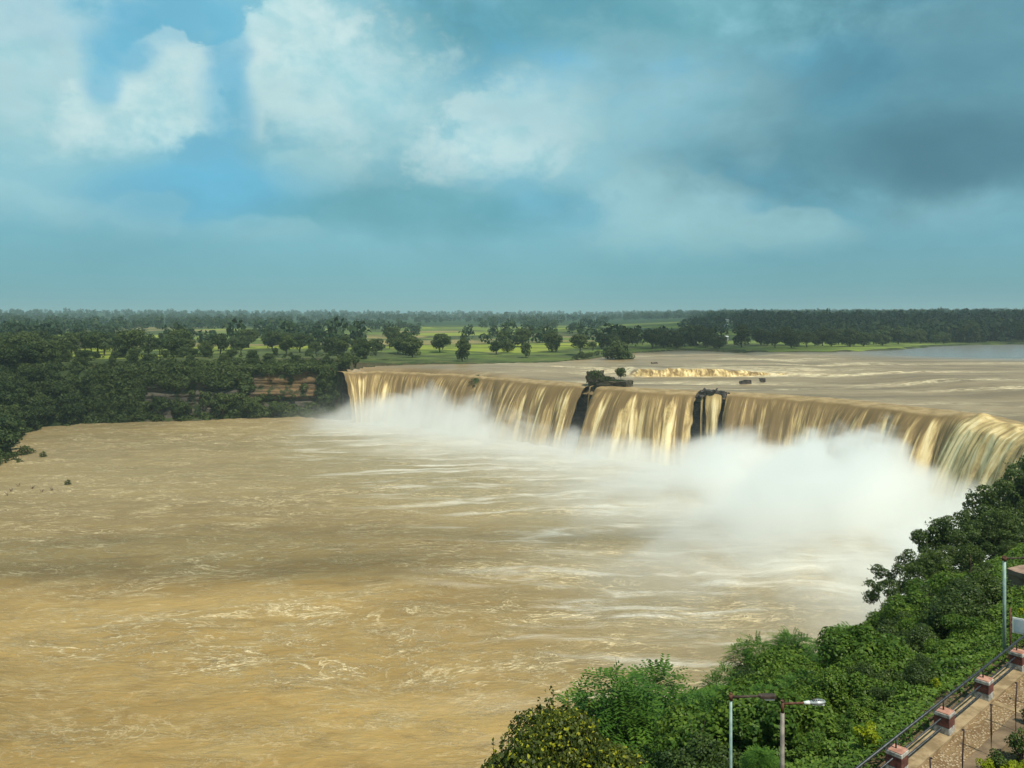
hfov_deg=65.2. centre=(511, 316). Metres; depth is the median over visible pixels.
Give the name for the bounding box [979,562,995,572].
shrub
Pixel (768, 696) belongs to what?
street lamp
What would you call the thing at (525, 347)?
tree
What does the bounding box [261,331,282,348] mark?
tree
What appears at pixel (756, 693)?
shrub
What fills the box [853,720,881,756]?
shrub
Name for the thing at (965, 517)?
tree
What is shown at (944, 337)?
tree
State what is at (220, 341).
tree
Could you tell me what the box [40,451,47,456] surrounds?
shrub
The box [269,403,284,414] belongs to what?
tree
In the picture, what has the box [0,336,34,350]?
tree
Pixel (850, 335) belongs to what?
tree
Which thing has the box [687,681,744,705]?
shrub
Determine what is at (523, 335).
tree
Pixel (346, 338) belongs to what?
tree
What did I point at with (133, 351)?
tree
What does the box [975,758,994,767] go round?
shrub
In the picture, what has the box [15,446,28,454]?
shrub
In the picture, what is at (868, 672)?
shrub
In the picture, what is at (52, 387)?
tree
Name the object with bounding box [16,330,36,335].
tree
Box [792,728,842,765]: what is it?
shrub
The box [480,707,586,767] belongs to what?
shrub
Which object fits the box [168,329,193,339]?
tree
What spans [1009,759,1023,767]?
shrub
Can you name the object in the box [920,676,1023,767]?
path
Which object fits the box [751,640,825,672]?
shrub
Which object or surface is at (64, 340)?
tree
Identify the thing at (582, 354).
shrub
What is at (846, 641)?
shrub
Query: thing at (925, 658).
shrub
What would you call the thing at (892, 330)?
tree
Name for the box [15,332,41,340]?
tree
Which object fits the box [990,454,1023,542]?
tree
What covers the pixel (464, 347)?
tree
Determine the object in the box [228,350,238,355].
tree
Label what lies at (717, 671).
shrub
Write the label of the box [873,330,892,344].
tree
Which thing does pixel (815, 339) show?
tree
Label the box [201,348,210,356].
tree
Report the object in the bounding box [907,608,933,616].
shrub
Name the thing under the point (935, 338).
tree
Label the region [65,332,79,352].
tree
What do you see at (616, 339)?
tree
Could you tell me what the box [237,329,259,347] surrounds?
tree
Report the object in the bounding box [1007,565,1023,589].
roof
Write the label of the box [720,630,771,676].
shrub
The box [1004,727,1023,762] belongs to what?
shrub
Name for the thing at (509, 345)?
tree
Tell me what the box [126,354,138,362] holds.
tree
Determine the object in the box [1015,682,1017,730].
metal post
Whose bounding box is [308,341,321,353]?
tree
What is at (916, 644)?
shrub
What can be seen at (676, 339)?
tree
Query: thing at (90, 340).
tree
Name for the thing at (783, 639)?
shrub
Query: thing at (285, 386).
cliff
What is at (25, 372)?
tree
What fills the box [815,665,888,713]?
shrub
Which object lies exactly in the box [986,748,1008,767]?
shrub
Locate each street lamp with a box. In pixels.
[729,692,776,767]
[780,698,825,767]
[1002,555,1023,659]
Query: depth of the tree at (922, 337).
586.12 m
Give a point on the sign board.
(1018, 625)
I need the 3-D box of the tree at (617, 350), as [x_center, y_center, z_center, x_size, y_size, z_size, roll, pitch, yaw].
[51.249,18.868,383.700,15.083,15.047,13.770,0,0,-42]
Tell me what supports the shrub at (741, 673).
on the ground at (478, 351)
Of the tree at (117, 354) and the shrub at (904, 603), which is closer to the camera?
the shrub at (904, 603)
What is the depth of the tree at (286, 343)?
406.46 m
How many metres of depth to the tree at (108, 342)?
397.94 m
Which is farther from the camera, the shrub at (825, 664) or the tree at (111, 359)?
the tree at (111, 359)
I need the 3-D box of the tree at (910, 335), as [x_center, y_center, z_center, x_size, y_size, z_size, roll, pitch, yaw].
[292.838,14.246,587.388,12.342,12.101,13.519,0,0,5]
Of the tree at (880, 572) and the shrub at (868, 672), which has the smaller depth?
the shrub at (868, 672)
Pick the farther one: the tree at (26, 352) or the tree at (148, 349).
the tree at (148, 349)
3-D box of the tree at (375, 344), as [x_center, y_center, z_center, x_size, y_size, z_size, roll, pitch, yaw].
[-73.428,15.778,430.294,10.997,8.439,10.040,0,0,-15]
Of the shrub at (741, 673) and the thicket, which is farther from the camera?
the thicket
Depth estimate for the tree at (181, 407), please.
326.77 m
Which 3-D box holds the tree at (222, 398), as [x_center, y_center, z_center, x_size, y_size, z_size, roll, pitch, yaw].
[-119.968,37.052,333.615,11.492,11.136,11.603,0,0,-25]
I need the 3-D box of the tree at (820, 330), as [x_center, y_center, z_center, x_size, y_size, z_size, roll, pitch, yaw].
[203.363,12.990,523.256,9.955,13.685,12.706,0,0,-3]
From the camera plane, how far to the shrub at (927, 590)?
40.76 m
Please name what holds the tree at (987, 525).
on the ground at (478, 351)
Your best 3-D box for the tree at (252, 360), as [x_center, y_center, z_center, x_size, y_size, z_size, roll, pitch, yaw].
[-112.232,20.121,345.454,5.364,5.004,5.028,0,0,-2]
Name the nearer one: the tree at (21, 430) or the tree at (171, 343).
the tree at (21, 430)
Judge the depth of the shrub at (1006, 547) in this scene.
66.85 m
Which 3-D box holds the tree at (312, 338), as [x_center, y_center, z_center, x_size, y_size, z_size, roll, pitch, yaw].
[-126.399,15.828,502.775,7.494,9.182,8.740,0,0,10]
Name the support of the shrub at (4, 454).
in the pool water at (280, 593)
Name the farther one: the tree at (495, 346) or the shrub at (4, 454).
the tree at (495, 346)
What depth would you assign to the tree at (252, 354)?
354.97 m
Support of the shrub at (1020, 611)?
on the ground at (478, 351)
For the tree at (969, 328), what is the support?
on the ground at (478, 351)
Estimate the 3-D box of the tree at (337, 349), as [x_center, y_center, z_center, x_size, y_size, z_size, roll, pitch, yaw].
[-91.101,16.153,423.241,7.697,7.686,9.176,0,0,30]
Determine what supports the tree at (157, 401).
on the ground at (478, 351)
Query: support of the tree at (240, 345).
on the ground at (478, 351)
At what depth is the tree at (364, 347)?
356.00 m
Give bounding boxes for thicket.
[0,352,372,463]
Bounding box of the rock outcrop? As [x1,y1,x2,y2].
[698,388,729,398]
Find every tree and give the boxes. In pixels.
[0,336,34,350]
[0,347,17,363]
[0,380,18,405]
[0,404,18,417]
[0,415,22,451]
[10,423,23,440]
[11,343,40,362]
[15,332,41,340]
[15,366,38,380]
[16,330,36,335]
[19,405,40,426]
[23,340,62,352]
[24,397,57,423]
[37,330,52,339]
[38,362,60,381]
[40,379,69,398]
[41,348,61,362]
[48,335,70,346]
[55,340,68,352]
[62,352,70,361]
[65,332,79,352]
[68,369,78,375]
[77,330,89,349]
[77,350,91,356]
[77,376,88,391]
[79,357,88,364]
[80,333,103,351]
[91,331,110,351]
[91,351,100,358]
[93,338,113,354]
[99,343,109,355]
[108,357,114,364]
[109,351,121,359]
[111,330,131,351]
[116,329,148,348]
[118,349,127,357]
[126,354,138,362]
[128,346,141,357]
[128,349,139,356]
[140,335,155,353]
[141,353,153,360]
[150,338,165,354]
[150,397,170,410]
[160,350,168,357]
[161,334,185,356]
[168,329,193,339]
[171,401,192,414]
[175,347,188,357]
[182,338,195,354]
[187,348,198,354]
[197,341,213,355]
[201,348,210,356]
[209,333,229,353]
[210,393,238,415]
[221,354,229,359]
[227,336,237,348]
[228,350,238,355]
[228,392,250,410]
[233,341,249,353]
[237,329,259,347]
[241,396,266,418]
[246,350,258,357]
[246,358,257,364]
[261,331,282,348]
[262,353,272,359]
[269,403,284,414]
[272,347,277,355]
[275,331,290,343]
[278,335,296,353]
[290,333,310,352]
[291,355,298,360]
[307,335,316,345]
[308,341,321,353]
[321,337,337,352]
[332,340,348,352]
[335,335,350,352]
[335,340,348,351]
[339,356,351,366]
[350,337,365,352]
[354,341,370,356]
[369,338,385,351]
[383,326,399,337]
[385,337,392,348]
[389,338,401,353]
[394,333,409,338]
[394,338,408,354]
[400,337,423,357]
[430,333,451,352]
[455,338,470,361]
[468,375,478,385]
[488,341,504,354]
[495,330,508,340]
[501,339,515,351]
[514,328,530,344]
[520,342,531,356]
[541,330,562,351]
[569,334,590,353]
[589,341,596,349]
[596,332,609,348]
[601,340,634,359]
[609,337,621,343]
[614,368,626,376]
[616,327,638,349]
[641,328,664,348]
[657,331,669,347]
[669,334,683,347]
[674,327,689,343]
[686,324,705,345]
[698,328,715,346]
[699,333,711,347]
[710,336,727,347]
[732,324,751,346]
[751,328,768,344]
[761,331,771,345]
[766,332,783,347]
[775,325,791,344]
[782,329,800,347]
[800,331,814,346]
[811,334,821,344]
[815,326,829,345]
[821,329,841,345]
[836,328,844,344]
[838,328,862,346]
[854,332,874,345]
[861,563,912,606]
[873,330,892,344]
[874,325,896,343]
[891,326,906,343]
[893,549,937,584]
[901,549,956,580]
[904,328,920,342]
[909,515,986,573]
[916,328,926,343]
[929,335,940,343]
[929,497,1003,564]
[938,331,951,343]
[945,531,995,571]
[959,320,981,342]
[962,478,1023,557]
[963,509,1023,557]
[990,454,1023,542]
[1014,324,1023,341]
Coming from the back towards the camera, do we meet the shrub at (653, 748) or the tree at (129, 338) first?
the tree at (129, 338)
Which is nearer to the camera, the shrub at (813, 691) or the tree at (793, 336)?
the shrub at (813, 691)
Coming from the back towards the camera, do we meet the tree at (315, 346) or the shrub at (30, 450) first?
the tree at (315, 346)
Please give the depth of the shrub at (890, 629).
32.80 m
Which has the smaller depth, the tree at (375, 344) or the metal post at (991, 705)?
the metal post at (991, 705)
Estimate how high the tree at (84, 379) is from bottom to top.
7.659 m
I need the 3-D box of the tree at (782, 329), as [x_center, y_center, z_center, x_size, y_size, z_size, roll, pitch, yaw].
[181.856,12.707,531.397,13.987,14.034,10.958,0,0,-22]
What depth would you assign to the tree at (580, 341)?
400.43 m
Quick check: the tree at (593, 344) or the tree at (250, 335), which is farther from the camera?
the tree at (250, 335)
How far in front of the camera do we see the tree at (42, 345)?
334.15 m
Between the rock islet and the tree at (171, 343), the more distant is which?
the tree at (171, 343)
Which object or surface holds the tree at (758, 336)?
on the ground at (478, 351)
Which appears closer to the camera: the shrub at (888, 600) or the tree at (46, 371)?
the shrub at (888, 600)
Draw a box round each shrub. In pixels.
[0,452,11,462]
[3,451,19,459]
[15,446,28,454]
[22,445,36,453]
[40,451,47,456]
[192,409,200,416]
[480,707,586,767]
[484,686,609,767]
[535,660,671,750]
[536,699,646,767]
[578,352,586,357]
[612,653,714,711]
[618,764,654,767]
[625,742,671,767]
[647,739,657,757]
[651,712,701,750]
[655,700,750,767]
[655,730,746,767]
[661,687,721,738]
[674,686,704,708]
[685,679,717,692]
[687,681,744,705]
[697,661,743,690]
[710,679,839,766]
[716,688,779,727]
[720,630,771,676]
[720,680,774,702]
[727,667,754,684]
[728,672,752,688]
[729,663,777,690]
[738,743,787,767]
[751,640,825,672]
[759,656,817,686]
[763,625,819,659]
[773,669,814,693]
[788,667,832,699]
[792,680,846,713]
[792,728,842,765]
[796,621,857,668]
[804,715,836,739]
[815,623,919,678]
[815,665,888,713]
[821,717,861,741]
[831,650,902,682]
[843,694,887,723]
[847,661,893,685]
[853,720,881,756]
[858,619,905,638]
[862,609,879,628]
[868,686,901,708]
[875,600,890,623]
[882,611,911,635]
[883,589,936,623]
[884,593,898,602]
[891,661,939,694]
[895,609,924,631]
[896,623,939,656]
[897,623,933,640]
[903,575,940,598]
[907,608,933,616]
[910,583,942,599]
[913,586,994,638]
[913,653,942,677]
[923,637,961,660]
[927,563,1007,599]
[929,577,1002,617]
[930,678,941,689]
[939,608,993,645]
[947,566,1014,606]
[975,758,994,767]
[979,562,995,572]
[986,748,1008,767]
[996,539,1017,555]
[998,760,1015,767]
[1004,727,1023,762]
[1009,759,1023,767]
[1015,607,1023,617]
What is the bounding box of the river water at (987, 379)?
[347,344,1023,422]
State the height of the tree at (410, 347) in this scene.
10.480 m
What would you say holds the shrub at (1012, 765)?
on the ground at (478, 351)
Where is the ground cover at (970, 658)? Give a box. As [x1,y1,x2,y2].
[770,539,1023,767]
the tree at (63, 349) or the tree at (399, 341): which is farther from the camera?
the tree at (399, 341)
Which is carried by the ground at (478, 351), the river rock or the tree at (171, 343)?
the tree at (171, 343)
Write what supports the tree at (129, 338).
on the ground at (478, 351)
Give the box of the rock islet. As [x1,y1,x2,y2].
[585,370,632,387]
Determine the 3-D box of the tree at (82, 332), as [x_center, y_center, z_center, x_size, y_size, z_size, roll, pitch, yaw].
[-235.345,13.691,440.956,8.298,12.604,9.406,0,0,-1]
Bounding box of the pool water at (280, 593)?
[0,417,988,767]
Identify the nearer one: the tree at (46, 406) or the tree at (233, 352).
the tree at (46, 406)
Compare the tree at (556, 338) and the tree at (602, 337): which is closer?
the tree at (556, 338)
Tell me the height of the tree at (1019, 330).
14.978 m
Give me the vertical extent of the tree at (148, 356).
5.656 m
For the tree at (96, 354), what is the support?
on the ground at (478, 351)
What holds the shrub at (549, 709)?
on the ground at (478, 351)
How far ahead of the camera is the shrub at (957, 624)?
29.07 m
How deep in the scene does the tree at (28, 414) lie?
297.48 m
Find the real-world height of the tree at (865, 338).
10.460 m
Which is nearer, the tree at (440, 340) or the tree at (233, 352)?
the tree at (233, 352)
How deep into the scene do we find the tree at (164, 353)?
366.36 m
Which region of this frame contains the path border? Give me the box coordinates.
[959,705,1023,767]
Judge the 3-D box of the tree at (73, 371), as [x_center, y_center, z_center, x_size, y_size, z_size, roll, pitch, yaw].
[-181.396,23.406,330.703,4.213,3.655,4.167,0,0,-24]
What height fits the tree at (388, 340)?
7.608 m
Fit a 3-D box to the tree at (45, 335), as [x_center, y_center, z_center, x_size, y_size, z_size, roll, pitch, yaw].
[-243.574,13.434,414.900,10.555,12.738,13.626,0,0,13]
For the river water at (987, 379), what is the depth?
303.67 m
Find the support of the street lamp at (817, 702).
on the ground at (478, 351)
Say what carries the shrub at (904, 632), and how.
on the ground at (478, 351)
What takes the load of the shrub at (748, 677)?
on the ground at (478, 351)
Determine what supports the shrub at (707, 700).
on the ground at (478, 351)
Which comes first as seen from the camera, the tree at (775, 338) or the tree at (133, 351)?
the tree at (133, 351)
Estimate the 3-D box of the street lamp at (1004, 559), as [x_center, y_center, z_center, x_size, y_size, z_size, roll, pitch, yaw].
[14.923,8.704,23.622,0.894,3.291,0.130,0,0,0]
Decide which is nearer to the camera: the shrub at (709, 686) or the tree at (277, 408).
the shrub at (709, 686)
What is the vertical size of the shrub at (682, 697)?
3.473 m
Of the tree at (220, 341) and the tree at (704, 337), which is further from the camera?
the tree at (704, 337)
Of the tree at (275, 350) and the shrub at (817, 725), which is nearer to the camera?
the shrub at (817, 725)
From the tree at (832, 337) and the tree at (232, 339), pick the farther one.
the tree at (832, 337)
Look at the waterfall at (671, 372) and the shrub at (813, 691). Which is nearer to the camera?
the shrub at (813, 691)
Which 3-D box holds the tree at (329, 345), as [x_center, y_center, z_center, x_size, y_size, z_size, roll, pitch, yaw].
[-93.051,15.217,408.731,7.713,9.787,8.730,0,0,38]
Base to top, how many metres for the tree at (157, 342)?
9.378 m
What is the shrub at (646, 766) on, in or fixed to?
on the ground at (478, 351)
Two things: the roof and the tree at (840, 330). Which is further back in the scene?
the tree at (840, 330)
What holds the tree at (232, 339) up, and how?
on the ground at (478, 351)
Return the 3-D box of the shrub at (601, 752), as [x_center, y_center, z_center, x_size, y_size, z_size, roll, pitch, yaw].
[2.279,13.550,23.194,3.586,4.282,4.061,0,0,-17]
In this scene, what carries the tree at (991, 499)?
on the ground at (478, 351)
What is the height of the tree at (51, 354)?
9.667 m
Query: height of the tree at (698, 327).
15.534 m
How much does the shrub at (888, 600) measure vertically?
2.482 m
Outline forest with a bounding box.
[0,307,1023,346]
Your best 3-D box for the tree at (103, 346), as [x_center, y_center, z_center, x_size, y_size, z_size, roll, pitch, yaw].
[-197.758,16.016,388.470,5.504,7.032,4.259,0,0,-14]
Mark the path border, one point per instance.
(1007, 728)
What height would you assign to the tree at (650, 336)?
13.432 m
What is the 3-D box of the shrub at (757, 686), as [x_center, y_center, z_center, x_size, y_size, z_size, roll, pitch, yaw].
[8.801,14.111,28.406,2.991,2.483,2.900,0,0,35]
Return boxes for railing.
[855,635,1023,767]
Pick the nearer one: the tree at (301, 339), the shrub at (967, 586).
the shrub at (967, 586)
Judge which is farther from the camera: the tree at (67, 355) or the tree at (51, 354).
the tree at (67, 355)
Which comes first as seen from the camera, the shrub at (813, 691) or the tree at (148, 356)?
the shrub at (813, 691)
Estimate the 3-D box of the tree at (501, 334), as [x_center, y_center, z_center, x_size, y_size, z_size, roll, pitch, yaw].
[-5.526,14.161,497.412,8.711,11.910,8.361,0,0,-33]
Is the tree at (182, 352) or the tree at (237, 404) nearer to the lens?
the tree at (237, 404)
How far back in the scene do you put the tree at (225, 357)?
350.95 m
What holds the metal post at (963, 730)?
on the ground at (478, 351)
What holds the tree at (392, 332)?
on the ground at (478, 351)
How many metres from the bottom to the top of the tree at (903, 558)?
4.452 m
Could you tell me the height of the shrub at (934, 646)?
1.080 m
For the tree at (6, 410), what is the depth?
272.88 m
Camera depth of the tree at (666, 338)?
500.24 m
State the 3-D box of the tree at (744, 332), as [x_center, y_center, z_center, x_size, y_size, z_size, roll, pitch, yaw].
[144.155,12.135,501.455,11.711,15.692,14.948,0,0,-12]
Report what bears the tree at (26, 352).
on the ground at (478, 351)
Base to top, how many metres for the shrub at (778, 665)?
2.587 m
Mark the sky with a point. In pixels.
(500, 156)
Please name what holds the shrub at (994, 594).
on the ground at (478, 351)
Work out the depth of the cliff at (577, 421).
263.57 m
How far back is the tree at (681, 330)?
527.89 m
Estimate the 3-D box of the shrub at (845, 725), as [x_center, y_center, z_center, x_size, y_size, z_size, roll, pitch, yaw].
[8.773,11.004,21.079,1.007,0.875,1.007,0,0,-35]
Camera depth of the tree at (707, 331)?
501.97 m
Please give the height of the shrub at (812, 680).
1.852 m
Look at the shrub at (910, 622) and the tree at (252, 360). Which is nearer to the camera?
the shrub at (910, 622)
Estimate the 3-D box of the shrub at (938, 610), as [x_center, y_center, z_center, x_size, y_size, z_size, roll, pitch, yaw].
[17.378,11.863,31.190,2.779,2.629,2.709,0,0,5]
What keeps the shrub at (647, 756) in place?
on the ground at (478, 351)
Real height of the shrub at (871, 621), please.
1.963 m
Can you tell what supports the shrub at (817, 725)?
on the ground at (478, 351)
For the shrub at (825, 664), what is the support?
on the ground at (478, 351)
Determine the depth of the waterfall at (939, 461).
225.08 m
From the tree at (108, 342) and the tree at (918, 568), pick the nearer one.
the tree at (918, 568)
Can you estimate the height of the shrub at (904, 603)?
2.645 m
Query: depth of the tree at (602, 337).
471.95 m
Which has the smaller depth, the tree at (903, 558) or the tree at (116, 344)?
the tree at (903, 558)
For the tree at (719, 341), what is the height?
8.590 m
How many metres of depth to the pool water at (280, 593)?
128.38 m
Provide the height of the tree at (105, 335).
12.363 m
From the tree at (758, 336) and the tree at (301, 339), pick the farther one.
the tree at (758, 336)
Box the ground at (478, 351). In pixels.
[0,313,1023,767]
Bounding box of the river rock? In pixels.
[739,380,751,383]
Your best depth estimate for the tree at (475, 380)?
301.07 m
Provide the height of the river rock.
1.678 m
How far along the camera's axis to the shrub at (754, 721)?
21.19 m
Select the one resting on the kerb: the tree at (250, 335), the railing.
the railing
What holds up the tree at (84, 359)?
on the ground at (478, 351)
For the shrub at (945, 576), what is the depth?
35.65 m
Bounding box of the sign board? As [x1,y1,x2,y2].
[1009,608,1023,648]
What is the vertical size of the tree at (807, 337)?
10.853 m
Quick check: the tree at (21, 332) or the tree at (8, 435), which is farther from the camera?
the tree at (21, 332)
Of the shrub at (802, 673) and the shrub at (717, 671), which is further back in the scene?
the shrub at (717, 671)
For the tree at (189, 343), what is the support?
on the ground at (478, 351)
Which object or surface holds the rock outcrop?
in the river water at (987, 379)
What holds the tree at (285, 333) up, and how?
on the ground at (478, 351)
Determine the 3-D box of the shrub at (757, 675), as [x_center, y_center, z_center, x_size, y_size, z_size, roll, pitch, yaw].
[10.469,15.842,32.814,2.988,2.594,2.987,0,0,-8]
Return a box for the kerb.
[883,664,1023,767]
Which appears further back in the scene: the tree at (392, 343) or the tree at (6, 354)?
the tree at (392, 343)
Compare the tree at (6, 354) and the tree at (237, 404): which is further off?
the tree at (237, 404)
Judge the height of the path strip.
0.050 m
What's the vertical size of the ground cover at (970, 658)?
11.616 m
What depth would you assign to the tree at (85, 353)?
351.39 m
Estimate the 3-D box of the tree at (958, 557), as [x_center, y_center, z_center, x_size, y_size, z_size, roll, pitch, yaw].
[34.771,18.422,61.066,3.547,3.893,3.101,0,0,-29]
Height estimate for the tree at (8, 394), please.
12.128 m
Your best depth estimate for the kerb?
19.73 m
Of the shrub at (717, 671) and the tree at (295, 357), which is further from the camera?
the tree at (295, 357)
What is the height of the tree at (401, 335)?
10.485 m
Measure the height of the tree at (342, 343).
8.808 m
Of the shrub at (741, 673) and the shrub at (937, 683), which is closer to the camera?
the shrub at (937, 683)
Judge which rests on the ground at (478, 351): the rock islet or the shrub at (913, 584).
the shrub at (913, 584)
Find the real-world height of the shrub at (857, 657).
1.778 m
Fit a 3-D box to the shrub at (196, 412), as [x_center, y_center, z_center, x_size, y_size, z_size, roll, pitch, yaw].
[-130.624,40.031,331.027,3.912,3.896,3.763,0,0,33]
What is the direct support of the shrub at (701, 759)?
on the ground at (478, 351)
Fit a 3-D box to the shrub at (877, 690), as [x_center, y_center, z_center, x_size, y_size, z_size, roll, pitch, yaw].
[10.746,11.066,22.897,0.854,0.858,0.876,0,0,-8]
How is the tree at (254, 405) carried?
on the ground at (478, 351)
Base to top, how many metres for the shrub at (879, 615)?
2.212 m
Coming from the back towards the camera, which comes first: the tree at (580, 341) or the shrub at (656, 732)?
the tree at (580, 341)
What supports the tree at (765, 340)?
on the ground at (478, 351)
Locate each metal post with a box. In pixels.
[962,729,964,767]
[990,704,992,751]
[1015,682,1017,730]
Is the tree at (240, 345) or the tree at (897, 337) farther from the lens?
the tree at (897, 337)
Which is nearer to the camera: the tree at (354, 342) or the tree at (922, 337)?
the tree at (354, 342)
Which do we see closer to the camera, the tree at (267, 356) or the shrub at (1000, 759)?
the shrub at (1000, 759)
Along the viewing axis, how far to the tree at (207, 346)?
378.80 m
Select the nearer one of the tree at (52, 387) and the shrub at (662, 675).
the shrub at (662, 675)
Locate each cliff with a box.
[92,368,335,417]
[341,373,724,458]
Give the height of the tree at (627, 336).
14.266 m
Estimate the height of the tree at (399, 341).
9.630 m
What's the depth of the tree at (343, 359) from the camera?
329.67 m
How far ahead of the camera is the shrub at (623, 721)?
30.89 m
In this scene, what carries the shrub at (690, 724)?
on the ground at (478, 351)
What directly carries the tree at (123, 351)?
on the ground at (478, 351)
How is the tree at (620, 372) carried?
on the rock islet
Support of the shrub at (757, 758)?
on the ground at (478, 351)
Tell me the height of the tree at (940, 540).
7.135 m
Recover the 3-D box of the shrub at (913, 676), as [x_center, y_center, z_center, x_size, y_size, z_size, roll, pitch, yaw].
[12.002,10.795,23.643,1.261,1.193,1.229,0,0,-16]
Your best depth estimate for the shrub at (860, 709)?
21.91 m
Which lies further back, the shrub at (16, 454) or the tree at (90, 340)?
the tree at (90, 340)
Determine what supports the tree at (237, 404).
on the ground at (478, 351)
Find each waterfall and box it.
[339,370,1023,521]
[634,368,784,376]
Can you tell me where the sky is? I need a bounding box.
[0,0,1023,313]
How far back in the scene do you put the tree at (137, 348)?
363.50 m
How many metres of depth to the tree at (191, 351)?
359.32 m
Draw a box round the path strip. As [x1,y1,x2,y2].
[991,701,1022,713]
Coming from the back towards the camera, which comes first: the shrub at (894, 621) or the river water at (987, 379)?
the river water at (987, 379)

